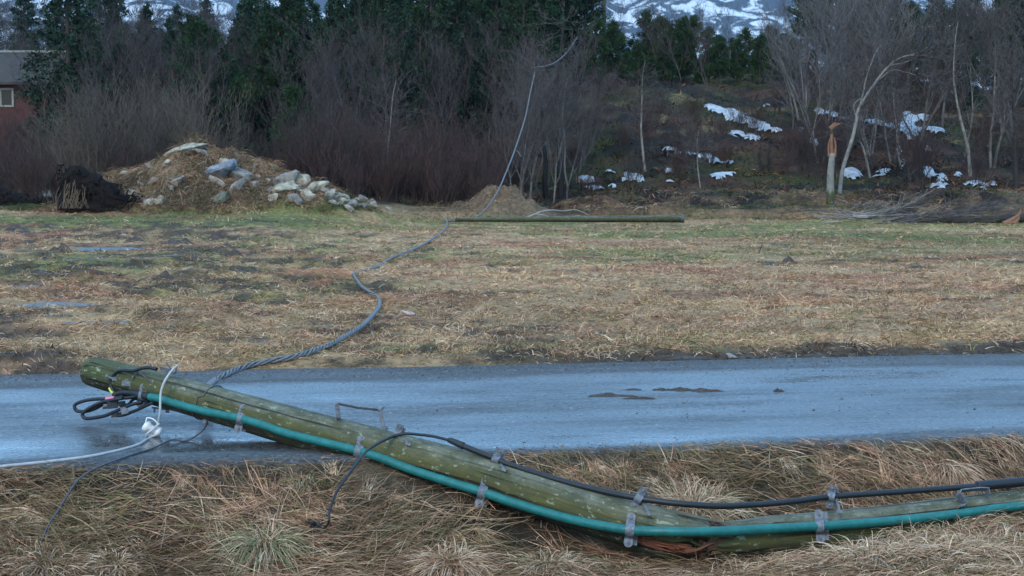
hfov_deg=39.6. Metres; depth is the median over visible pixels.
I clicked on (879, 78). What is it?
leaning birch
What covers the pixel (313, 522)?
loose black wire
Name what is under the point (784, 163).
bare shrub
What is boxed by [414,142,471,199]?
bare shrub
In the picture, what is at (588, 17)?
pine
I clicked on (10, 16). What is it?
tree
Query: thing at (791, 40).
pine
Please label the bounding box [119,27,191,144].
bare birch
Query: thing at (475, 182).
bare shrub
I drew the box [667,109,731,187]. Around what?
sapling
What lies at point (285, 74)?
bare birch
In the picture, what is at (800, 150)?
bare shrub
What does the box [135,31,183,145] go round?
bare birch
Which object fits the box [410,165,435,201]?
bare shrub
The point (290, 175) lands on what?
boulder
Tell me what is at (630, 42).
pine
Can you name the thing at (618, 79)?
bare shrub
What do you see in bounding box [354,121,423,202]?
bare shrub
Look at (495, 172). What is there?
bare shrub
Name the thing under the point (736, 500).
grass tussock
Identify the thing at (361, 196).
rubble stone
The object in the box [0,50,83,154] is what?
red house
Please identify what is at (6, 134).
bare shrub
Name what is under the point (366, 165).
bare shrub
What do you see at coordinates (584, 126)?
bare birch
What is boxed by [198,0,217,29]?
tree
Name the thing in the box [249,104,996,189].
snow
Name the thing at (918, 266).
mud clod
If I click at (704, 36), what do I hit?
dark tree
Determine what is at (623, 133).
bare shrub
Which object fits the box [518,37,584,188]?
bare birch
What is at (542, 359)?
mud clod
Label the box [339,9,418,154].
young birch
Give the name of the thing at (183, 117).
willow shrub
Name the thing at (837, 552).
grass tussock
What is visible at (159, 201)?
boulder
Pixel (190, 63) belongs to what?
bare birch
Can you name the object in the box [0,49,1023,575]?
ground
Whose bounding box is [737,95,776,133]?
bare shrub
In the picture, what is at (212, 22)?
tree
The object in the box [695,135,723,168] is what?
bare shrub
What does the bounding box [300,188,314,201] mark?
boulder
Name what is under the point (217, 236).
mud clod
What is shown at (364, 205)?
rubble stone
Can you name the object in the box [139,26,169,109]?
conifer
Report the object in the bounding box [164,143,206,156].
boulder
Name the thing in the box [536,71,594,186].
slim birch
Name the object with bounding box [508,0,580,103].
conifer
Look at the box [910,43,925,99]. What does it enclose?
conifer
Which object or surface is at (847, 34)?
conifer
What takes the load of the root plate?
on the ground at (504, 195)
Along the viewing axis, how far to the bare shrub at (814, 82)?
83.44 m
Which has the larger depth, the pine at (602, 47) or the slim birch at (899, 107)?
the pine at (602, 47)
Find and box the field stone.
[402,310,415,315]
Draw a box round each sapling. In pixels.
[352,64,427,194]
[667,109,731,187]
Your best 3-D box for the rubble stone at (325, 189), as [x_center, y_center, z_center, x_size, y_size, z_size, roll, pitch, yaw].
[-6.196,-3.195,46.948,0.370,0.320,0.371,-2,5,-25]
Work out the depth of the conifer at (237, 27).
93.34 m
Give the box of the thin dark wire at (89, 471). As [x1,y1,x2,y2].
[38,421,207,551]
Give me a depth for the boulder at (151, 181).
46.43 m
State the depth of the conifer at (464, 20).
76.25 m
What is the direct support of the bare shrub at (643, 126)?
on the ground at (504, 195)
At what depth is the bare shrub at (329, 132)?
59.08 m
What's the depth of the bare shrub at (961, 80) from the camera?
83.88 m
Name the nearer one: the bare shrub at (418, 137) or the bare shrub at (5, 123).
the bare shrub at (418, 137)
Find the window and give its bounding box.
[0,88,13,106]
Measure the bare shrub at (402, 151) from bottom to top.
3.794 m
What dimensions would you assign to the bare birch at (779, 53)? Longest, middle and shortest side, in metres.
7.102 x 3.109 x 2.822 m
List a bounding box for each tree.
[0,0,12,47]
[0,0,35,49]
[0,0,41,49]
[0,0,85,48]
[0,1,43,46]
[0,1,46,48]
[0,14,10,49]
[1,2,18,47]
[4,0,46,49]
[41,0,75,67]
[48,5,132,69]
[57,0,152,60]
[96,0,179,47]
[101,0,134,113]
[154,2,197,36]
[158,0,224,52]
[167,3,185,133]
[179,0,231,29]
[181,0,282,49]
[190,0,232,49]
[191,1,234,44]
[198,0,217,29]
[491,31,578,198]
[517,1,597,198]
[600,0,635,73]
[629,0,686,60]
[629,8,655,73]
[641,0,695,82]
[682,0,725,85]
[713,1,751,72]
[744,0,803,81]
[767,0,797,71]
[889,0,959,108]
[925,0,979,42]
[968,0,1023,98]
[972,1,1014,64]
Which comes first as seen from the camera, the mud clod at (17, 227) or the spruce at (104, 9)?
the mud clod at (17, 227)
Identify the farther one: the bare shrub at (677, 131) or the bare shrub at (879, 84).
the bare shrub at (879, 84)
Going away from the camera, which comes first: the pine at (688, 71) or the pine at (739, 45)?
the pine at (739, 45)
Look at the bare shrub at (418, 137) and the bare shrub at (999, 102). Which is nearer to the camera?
the bare shrub at (418, 137)
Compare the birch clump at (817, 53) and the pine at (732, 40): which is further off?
the pine at (732, 40)
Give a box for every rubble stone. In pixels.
[143,197,154,204]
[170,176,184,184]
[208,175,225,186]
[249,181,260,188]
[319,186,329,192]
[320,188,335,194]
[328,200,338,204]
[333,194,340,201]
[344,205,353,211]
[357,203,368,208]
[358,194,367,200]
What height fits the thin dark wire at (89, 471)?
0.395 m
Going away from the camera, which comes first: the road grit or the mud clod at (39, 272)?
the road grit
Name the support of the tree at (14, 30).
on the ground at (504, 195)
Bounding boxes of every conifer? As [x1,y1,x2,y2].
[98,41,149,137]
[102,37,141,125]
[132,1,170,139]
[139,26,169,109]
[144,13,198,146]
[163,11,212,112]
[184,27,238,146]
[223,29,241,139]
[224,0,261,140]
[226,0,248,75]
[226,21,244,129]
[227,0,271,141]
[237,8,281,158]
[239,49,263,154]
[241,0,301,158]
[251,0,320,139]
[251,0,326,156]
[253,22,307,157]
[298,2,311,132]
[300,0,364,115]
[301,17,349,124]
[305,0,323,92]
[305,0,378,148]
[340,0,371,130]
[350,0,389,136]
[350,0,412,141]
[357,0,417,137]
[378,0,446,129]
[392,0,445,124]
[403,0,452,83]
[411,0,500,151]
[417,0,485,144]
[452,0,492,104]
[460,0,518,125]
[461,0,505,109]
[471,0,530,118]
[486,0,552,135]
[504,0,569,123]
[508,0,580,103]
[552,0,593,81]
[834,0,858,74]
[861,0,900,83]
[884,14,919,103]
[893,1,932,108]
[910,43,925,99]
[916,1,952,99]
[934,0,971,81]
[935,0,987,114]
[972,17,992,77]
[976,16,1010,96]
[991,0,1023,105]
[992,34,1022,95]
[1016,64,1023,107]
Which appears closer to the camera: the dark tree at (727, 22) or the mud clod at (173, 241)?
the mud clod at (173, 241)
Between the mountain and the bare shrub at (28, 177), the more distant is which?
the mountain
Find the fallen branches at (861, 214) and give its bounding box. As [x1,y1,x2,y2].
[806,187,936,223]
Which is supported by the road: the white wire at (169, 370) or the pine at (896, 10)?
the white wire at (169, 370)
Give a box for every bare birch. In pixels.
[5,18,62,146]
[19,18,82,86]
[31,19,96,139]
[33,0,166,141]
[56,6,130,126]
[63,1,173,145]
[77,3,185,94]
[79,0,169,148]
[108,29,178,124]
[113,31,183,151]
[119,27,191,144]
[130,25,238,142]
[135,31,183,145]
[171,26,237,148]
[172,65,230,144]
[176,2,253,73]
[177,0,263,143]
[179,0,230,52]
[180,24,247,142]
[227,24,280,157]
[253,33,364,136]
[489,81,528,185]
[491,51,565,195]
[493,83,553,186]
[505,51,571,198]
[510,71,559,162]
[512,37,589,155]
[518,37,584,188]
[519,11,600,164]
[545,81,586,202]
[547,64,633,173]
[555,58,613,199]
[566,50,615,165]
[758,0,806,128]
[856,36,916,161]
[873,0,1005,140]
[915,0,987,127]
[918,0,1023,159]
[939,0,1021,156]
[970,0,1023,167]
[978,0,1023,81]
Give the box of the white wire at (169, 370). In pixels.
[0,362,177,467]
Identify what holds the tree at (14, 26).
on the ground at (504, 195)
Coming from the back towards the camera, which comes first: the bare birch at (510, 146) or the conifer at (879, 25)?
the conifer at (879, 25)
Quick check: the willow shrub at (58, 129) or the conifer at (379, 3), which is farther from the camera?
the conifer at (379, 3)
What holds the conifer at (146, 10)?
on the ground at (504, 195)
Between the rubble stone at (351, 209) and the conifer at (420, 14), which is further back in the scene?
the conifer at (420, 14)
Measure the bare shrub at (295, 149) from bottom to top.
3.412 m
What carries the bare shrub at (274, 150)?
on the ground at (504, 195)
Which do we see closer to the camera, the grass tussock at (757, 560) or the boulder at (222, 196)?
the grass tussock at (757, 560)
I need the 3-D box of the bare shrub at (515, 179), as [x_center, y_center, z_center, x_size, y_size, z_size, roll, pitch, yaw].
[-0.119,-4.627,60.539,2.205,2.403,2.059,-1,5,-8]
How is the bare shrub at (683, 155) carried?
on the ground at (504, 195)
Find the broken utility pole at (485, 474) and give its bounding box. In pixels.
[80,357,1023,560]
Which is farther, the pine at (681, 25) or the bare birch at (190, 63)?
the pine at (681, 25)
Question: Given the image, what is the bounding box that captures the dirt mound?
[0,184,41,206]
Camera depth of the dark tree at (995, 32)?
83.90 m
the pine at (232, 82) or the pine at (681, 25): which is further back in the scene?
the pine at (681, 25)
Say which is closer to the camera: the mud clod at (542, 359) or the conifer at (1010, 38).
the mud clod at (542, 359)
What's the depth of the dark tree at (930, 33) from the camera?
84.83 m
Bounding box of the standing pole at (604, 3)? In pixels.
[601,0,605,80]
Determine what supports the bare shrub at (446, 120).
on the ground at (504, 195)
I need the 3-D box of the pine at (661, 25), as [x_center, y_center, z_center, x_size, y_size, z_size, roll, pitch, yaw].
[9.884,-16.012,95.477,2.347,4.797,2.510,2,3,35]
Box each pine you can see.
[162,12,228,141]
[197,47,257,155]
[264,78,318,165]
[545,0,589,79]
[558,0,605,74]
[564,0,613,82]
[578,16,615,82]
[598,18,628,79]
[607,29,627,78]
[617,51,633,80]
[625,41,649,85]
[626,38,642,75]
[629,9,658,74]
[641,15,674,80]
[652,28,678,81]
[662,21,686,74]
[672,12,700,79]
[673,33,691,78]
[678,14,705,71]
[692,58,708,83]
[695,26,721,82]
[705,34,730,82]
[725,35,739,72]
[726,36,750,83]
[731,27,755,73]
[746,32,774,83]
[748,39,766,74]
[757,25,778,73]
[768,32,792,75]
[779,37,807,79]
[785,0,829,72]
[786,0,841,72]
[801,55,819,73]
[820,0,846,61]
[884,0,906,28]
[920,0,950,82]
[949,0,982,58]
[978,0,1023,61]
[1005,0,1023,50]
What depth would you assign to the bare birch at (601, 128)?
67.13 m
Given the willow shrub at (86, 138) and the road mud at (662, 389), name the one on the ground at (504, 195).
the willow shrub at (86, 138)
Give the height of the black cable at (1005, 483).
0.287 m
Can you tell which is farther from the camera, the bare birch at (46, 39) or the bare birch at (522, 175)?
the bare birch at (46, 39)
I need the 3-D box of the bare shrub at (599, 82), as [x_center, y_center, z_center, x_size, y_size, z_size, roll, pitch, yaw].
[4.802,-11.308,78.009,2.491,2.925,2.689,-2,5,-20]
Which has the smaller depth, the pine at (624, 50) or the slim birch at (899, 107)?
the slim birch at (899, 107)
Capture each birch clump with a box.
[757,0,885,162]
[773,0,935,148]
[799,0,923,155]
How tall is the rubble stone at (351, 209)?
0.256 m
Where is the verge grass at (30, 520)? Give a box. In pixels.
[0,430,1023,575]
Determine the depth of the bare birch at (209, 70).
68.52 m
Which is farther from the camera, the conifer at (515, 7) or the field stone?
the conifer at (515, 7)
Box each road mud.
[588,392,634,396]
[622,396,656,398]
[653,388,668,390]
[667,387,692,390]
[688,388,723,391]
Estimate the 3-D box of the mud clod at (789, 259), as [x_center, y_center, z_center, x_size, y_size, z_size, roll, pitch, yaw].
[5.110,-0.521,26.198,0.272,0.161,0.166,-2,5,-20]
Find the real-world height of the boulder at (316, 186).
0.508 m
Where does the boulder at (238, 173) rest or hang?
on the ground at (504, 195)
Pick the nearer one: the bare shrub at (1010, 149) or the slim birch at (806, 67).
the bare shrub at (1010, 149)
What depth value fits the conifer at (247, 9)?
90.71 m
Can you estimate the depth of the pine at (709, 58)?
92.77 m
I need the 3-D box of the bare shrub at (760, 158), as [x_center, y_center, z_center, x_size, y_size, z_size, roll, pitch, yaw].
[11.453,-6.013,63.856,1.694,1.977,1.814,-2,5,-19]
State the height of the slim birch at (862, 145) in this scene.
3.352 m
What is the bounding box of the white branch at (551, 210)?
[527,209,587,216]
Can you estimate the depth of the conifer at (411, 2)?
84.14 m
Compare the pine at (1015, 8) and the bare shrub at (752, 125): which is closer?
the bare shrub at (752, 125)
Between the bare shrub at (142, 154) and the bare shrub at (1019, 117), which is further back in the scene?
the bare shrub at (1019, 117)
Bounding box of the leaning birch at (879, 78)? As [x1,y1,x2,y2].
[806,0,965,193]
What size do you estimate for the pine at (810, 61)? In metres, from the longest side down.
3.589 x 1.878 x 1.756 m
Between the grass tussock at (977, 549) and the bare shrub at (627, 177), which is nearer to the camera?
the grass tussock at (977, 549)
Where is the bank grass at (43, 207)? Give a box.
[0,131,1023,220]
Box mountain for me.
[0,0,1022,90]
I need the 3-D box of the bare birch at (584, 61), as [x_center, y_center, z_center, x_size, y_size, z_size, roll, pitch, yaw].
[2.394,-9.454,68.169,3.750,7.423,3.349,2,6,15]
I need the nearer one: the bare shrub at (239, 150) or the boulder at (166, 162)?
the boulder at (166, 162)
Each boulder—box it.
[148,177,159,183]
[154,195,163,204]
[161,159,169,166]
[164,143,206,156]
[196,149,208,156]
[204,159,236,177]
[212,191,230,204]
[219,158,228,162]
[229,167,254,182]
[229,178,245,190]
[268,193,278,201]
[272,180,298,193]
[275,170,299,181]
[287,193,303,205]
[295,174,309,185]
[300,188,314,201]
[307,181,328,192]
[321,192,333,199]
[338,197,347,205]
[347,199,357,207]
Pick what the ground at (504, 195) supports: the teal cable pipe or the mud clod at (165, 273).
the mud clod at (165, 273)
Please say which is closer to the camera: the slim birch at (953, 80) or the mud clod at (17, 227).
the mud clod at (17, 227)
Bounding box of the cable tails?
[73,366,157,419]
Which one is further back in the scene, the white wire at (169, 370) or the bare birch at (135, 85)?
the bare birch at (135, 85)
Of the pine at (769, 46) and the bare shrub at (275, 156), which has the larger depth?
the pine at (769, 46)
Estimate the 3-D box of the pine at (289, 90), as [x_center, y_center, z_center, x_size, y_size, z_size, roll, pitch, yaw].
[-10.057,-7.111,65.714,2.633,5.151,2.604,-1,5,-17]
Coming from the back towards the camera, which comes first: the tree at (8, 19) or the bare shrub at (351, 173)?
the tree at (8, 19)
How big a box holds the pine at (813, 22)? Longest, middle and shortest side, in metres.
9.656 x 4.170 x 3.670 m
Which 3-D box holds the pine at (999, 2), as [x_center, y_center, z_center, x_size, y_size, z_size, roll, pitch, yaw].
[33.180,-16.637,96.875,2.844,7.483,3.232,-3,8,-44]
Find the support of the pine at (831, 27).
on the ground at (504, 195)
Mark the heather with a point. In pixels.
(409, 199)
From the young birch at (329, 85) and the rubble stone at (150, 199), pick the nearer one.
the rubble stone at (150, 199)
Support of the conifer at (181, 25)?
on the ground at (504, 195)
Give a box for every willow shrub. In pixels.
[15,68,136,176]
[16,87,109,202]
[17,59,170,178]
[34,73,145,174]
[60,79,165,169]
[62,66,171,169]
[109,53,192,167]
[113,78,179,165]
[130,55,247,149]
[138,95,221,160]
[140,62,232,158]
[154,64,255,150]
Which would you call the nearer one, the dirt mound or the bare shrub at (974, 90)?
the dirt mound
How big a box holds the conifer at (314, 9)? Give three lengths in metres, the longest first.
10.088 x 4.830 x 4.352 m
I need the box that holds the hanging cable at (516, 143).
[444,36,577,221]
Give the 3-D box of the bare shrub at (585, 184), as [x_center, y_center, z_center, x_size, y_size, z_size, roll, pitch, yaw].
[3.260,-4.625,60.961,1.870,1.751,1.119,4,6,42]
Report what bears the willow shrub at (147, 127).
on the ground at (504, 195)
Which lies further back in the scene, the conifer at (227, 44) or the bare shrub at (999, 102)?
the conifer at (227, 44)
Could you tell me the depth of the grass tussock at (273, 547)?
7.29 m
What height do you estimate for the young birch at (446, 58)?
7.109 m
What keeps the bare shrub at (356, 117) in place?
on the ground at (504, 195)
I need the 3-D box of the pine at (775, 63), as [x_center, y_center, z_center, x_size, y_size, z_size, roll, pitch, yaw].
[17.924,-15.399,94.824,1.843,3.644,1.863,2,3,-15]
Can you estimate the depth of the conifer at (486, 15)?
82.12 m
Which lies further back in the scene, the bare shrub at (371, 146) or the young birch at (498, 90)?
the young birch at (498, 90)
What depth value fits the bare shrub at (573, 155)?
68.02 m
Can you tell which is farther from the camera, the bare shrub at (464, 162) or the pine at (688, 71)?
the pine at (688, 71)
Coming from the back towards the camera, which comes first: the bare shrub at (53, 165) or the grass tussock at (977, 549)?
the bare shrub at (53, 165)
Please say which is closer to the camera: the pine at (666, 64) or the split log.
the split log
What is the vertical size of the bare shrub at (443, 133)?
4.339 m
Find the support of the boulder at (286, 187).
on the ground at (504, 195)
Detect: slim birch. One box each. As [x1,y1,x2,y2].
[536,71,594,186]
[605,53,671,170]
[755,45,817,119]
[790,42,828,106]
[818,103,893,178]
[866,82,928,168]
[917,17,996,176]
[977,21,1023,189]
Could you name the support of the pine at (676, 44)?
on the ground at (504, 195)
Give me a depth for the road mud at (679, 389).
10.65 m
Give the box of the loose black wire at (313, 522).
[303,435,393,537]
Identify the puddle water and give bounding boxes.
[1,247,169,352]
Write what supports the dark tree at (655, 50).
on the ground at (504, 195)
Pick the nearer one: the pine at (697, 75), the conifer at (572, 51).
the conifer at (572, 51)
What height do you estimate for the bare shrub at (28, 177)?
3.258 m
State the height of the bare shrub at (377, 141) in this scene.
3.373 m
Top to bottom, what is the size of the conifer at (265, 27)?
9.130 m
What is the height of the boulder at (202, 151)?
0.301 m
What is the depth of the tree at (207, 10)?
195.68 m
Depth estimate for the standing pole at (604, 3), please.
94.73 m
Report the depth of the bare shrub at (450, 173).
57.73 m
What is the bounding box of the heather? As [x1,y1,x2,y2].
[2,72,1023,208]
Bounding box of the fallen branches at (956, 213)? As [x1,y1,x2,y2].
[773,166,1023,225]
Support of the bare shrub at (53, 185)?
on the ground at (504, 195)
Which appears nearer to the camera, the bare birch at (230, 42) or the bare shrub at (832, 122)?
the bare shrub at (832, 122)
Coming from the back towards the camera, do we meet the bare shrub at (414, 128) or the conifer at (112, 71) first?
the conifer at (112, 71)
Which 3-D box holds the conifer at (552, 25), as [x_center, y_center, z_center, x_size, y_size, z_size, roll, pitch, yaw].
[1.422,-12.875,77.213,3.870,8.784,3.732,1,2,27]
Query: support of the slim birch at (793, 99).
on the ground at (504, 195)
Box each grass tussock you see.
[0,528,149,575]
[68,539,153,575]
[193,510,332,575]
[262,467,334,498]
[389,536,513,575]
[485,546,609,575]
[572,553,664,574]
[620,471,766,521]
[680,473,766,519]
[686,547,813,571]
[773,528,980,573]
[842,520,1023,570]
[908,451,999,496]
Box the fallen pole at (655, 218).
[455,214,684,222]
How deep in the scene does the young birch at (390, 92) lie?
70.56 m
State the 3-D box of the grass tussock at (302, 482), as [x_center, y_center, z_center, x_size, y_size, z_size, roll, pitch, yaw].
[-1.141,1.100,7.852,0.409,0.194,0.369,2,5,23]
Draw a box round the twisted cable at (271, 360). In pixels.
[207,219,447,384]
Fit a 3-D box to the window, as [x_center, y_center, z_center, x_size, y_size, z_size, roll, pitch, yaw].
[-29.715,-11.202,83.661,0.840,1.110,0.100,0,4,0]
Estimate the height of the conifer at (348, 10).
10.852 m
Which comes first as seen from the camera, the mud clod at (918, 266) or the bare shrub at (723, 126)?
the mud clod at (918, 266)
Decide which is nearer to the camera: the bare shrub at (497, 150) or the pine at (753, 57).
the bare shrub at (497, 150)
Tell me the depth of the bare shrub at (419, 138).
62.46 m
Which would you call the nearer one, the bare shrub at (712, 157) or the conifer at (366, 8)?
the bare shrub at (712, 157)
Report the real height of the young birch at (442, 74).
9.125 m
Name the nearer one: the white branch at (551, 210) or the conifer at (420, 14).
the white branch at (551, 210)
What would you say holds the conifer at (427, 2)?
on the ground at (504, 195)
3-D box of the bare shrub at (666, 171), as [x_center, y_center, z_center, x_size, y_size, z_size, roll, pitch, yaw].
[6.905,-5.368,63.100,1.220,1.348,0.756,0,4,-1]
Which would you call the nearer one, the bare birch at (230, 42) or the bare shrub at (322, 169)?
the bare shrub at (322, 169)
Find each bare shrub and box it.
[0,94,43,154]
[0,100,40,167]
[0,109,57,163]
[0,125,64,199]
[8,116,70,185]
[26,143,51,196]
[30,127,91,191]
[30,137,75,191]
[30,151,80,202]
[85,128,153,177]
[90,122,152,175]
[111,147,157,168]
[163,116,228,151]
[187,110,284,158]
[246,141,290,170]
[247,118,314,170]
[249,75,359,181]
[264,122,304,169]
[271,92,377,189]
[272,121,328,179]
[274,147,304,171]
[279,116,335,180]
[284,92,362,183]
[296,102,353,184]
[305,94,379,189]
[319,83,390,155]
[319,105,417,196]
[325,155,351,190]
[329,146,374,197]
[341,114,384,197]
[341,145,379,194]
[344,117,408,189]
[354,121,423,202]
[355,134,411,201]
[360,117,426,199]
[369,95,441,196]
[378,95,455,204]
[389,106,450,196]
[393,109,446,190]
[395,102,478,197]
[396,142,437,198]
[401,108,488,200]
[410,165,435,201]
[413,108,471,192]
[414,134,471,206]
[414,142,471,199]
[416,161,440,200]
[426,105,490,204]
[426,143,481,204]
[439,128,495,189]
[440,108,501,200]
[443,146,497,200]
[454,111,536,185]
[461,135,522,187]
[463,161,494,200]
[468,152,514,193]
[475,125,512,173]
[487,155,534,189]
[493,150,534,191]
[550,119,592,170]
[569,161,603,195]
[582,56,623,106]
[609,67,629,86]
[615,115,636,149]
[618,143,651,188]
[630,103,663,142]
[634,83,685,132]
[655,109,706,161]
[656,153,678,179]
[661,124,701,180]
[673,84,715,123]
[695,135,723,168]
[710,128,734,168]
[712,111,733,133]
[721,91,757,130]
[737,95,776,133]
[746,136,780,174]
[765,74,785,114]
[769,104,815,160]
[771,149,796,174]
[773,68,817,113]
[785,106,840,175]
[794,114,856,181]
[802,47,835,101]
[802,66,873,167]
[828,102,873,145]
[844,27,909,106]
[864,27,917,110]
[865,97,896,151]
[881,103,957,182]
[887,127,941,183]
[892,59,942,109]
[911,59,980,123]
[918,71,961,118]
[933,54,988,111]
[942,74,986,111]
[957,134,1009,184]
[963,98,1003,156]
[972,92,1022,149]
[982,78,1023,121]
[999,110,1023,185]
[999,129,1022,166]
[1001,86,1023,136]
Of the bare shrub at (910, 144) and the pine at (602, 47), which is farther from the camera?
the pine at (602, 47)
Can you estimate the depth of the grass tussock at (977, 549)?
5.93 m
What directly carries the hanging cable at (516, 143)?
hanging from the black barked tree at (560, 190)
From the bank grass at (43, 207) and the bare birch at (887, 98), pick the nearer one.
the bank grass at (43, 207)
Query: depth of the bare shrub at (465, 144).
66.02 m
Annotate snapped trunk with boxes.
[826,122,841,205]
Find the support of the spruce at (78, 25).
on the ground at (504, 195)
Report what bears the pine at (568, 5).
on the ground at (504, 195)
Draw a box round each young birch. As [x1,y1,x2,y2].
[268,0,398,150]
[282,7,365,143]
[284,39,363,145]
[293,17,361,121]
[300,15,416,127]
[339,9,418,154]
[354,48,421,145]
[380,19,472,132]
[408,1,482,146]
[414,20,468,132]
[445,5,542,143]
[464,13,548,152]
[466,35,583,195]
[480,39,521,140]
[491,54,545,160]
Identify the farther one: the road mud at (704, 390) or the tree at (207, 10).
the tree at (207, 10)
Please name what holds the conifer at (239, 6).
on the ground at (504, 195)
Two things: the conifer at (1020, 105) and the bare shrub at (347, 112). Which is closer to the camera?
the bare shrub at (347, 112)
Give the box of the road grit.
[0,356,1022,488]
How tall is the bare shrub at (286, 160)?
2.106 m
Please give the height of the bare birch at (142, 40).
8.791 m
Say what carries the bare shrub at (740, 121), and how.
on the ground at (504, 195)
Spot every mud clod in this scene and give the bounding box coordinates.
[5,225,29,230]
[24,240,35,243]
[25,269,48,275]
[50,243,72,250]
[74,294,88,298]
[123,236,144,242]
[152,270,178,279]
[157,238,195,244]
[209,231,229,239]
[218,243,235,247]
[224,248,242,256]
[536,358,553,361]
[672,355,703,360]
[736,355,753,357]
[753,261,779,265]
[782,255,796,262]
[802,352,828,356]
[905,265,925,268]
[938,352,952,354]
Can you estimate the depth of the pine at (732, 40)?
103.48 m
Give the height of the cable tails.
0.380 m
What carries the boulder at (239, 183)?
on the ground at (504, 195)
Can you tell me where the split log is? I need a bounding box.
[891,209,1023,223]
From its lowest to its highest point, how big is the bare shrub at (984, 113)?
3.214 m
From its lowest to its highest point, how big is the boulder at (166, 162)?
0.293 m
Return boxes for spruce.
[10,0,124,162]
[60,0,136,142]
[353,0,439,151]
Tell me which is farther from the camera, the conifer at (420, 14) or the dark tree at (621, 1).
the dark tree at (621, 1)
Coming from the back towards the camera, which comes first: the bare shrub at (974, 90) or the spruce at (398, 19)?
the bare shrub at (974, 90)
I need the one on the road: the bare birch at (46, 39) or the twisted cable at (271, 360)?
the twisted cable at (271, 360)
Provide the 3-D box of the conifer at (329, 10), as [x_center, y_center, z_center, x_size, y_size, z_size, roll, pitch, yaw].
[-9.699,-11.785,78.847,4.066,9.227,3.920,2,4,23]
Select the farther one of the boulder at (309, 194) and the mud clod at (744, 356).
the boulder at (309, 194)
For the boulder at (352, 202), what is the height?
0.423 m
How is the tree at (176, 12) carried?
on the ground at (504, 195)
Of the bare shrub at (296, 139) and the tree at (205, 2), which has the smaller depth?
the bare shrub at (296, 139)
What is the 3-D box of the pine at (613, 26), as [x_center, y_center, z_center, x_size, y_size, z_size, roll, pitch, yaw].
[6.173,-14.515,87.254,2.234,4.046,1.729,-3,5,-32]
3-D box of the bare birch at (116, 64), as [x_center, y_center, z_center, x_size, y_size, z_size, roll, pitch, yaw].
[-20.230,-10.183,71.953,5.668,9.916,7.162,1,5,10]
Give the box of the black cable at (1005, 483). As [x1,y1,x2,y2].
[394,432,1023,508]
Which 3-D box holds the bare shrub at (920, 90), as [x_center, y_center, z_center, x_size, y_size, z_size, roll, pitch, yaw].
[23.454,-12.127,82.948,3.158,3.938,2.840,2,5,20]
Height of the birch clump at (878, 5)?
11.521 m
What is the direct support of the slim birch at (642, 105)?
on the ground at (504, 195)
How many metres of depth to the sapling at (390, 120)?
58.88 m
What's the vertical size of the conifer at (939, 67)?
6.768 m
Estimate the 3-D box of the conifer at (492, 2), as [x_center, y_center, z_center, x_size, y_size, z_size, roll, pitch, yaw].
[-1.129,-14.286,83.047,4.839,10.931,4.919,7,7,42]
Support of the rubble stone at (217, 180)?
on the ground at (504, 195)
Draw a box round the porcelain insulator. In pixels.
[142,417,161,437]
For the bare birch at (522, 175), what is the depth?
59.34 m
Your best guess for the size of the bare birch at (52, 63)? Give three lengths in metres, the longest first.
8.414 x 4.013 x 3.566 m
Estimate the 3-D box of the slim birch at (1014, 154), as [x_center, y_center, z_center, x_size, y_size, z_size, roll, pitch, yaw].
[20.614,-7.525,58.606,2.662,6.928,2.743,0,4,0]
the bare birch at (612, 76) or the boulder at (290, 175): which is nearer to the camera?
the boulder at (290, 175)
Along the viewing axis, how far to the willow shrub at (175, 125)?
57.53 m
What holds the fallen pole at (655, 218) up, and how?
on the ground at (504, 195)
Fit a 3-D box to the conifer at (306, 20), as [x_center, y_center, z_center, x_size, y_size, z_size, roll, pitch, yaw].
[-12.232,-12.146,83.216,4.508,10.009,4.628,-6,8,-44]
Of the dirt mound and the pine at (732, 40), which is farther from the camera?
the pine at (732, 40)
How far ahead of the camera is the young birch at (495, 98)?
67.68 m
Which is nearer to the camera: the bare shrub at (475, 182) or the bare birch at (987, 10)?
the bare shrub at (475, 182)
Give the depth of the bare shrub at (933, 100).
78.49 m
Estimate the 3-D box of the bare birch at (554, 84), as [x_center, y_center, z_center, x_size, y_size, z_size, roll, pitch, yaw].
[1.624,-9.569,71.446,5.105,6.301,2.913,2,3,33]
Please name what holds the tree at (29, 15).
on the ground at (504, 195)
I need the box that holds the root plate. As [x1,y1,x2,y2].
[52,164,144,210]
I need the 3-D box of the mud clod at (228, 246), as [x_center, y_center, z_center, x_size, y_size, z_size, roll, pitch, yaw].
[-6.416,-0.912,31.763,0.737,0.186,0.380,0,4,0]
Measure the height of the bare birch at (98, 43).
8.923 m
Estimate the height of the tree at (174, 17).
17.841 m
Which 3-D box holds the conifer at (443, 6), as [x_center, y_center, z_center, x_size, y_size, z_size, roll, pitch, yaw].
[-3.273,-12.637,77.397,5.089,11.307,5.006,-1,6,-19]
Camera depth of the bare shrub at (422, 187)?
60.41 m
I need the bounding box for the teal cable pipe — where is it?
[112,389,1023,536]
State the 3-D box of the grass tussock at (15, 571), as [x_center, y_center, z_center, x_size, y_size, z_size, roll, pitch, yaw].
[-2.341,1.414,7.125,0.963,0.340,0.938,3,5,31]
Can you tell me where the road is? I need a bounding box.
[0,353,1023,473]
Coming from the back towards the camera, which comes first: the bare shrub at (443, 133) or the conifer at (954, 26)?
the conifer at (954, 26)
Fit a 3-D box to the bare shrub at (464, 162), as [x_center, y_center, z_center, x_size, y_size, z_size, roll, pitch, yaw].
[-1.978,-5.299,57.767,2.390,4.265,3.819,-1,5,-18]
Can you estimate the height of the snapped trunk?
3.374 m
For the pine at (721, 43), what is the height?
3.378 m

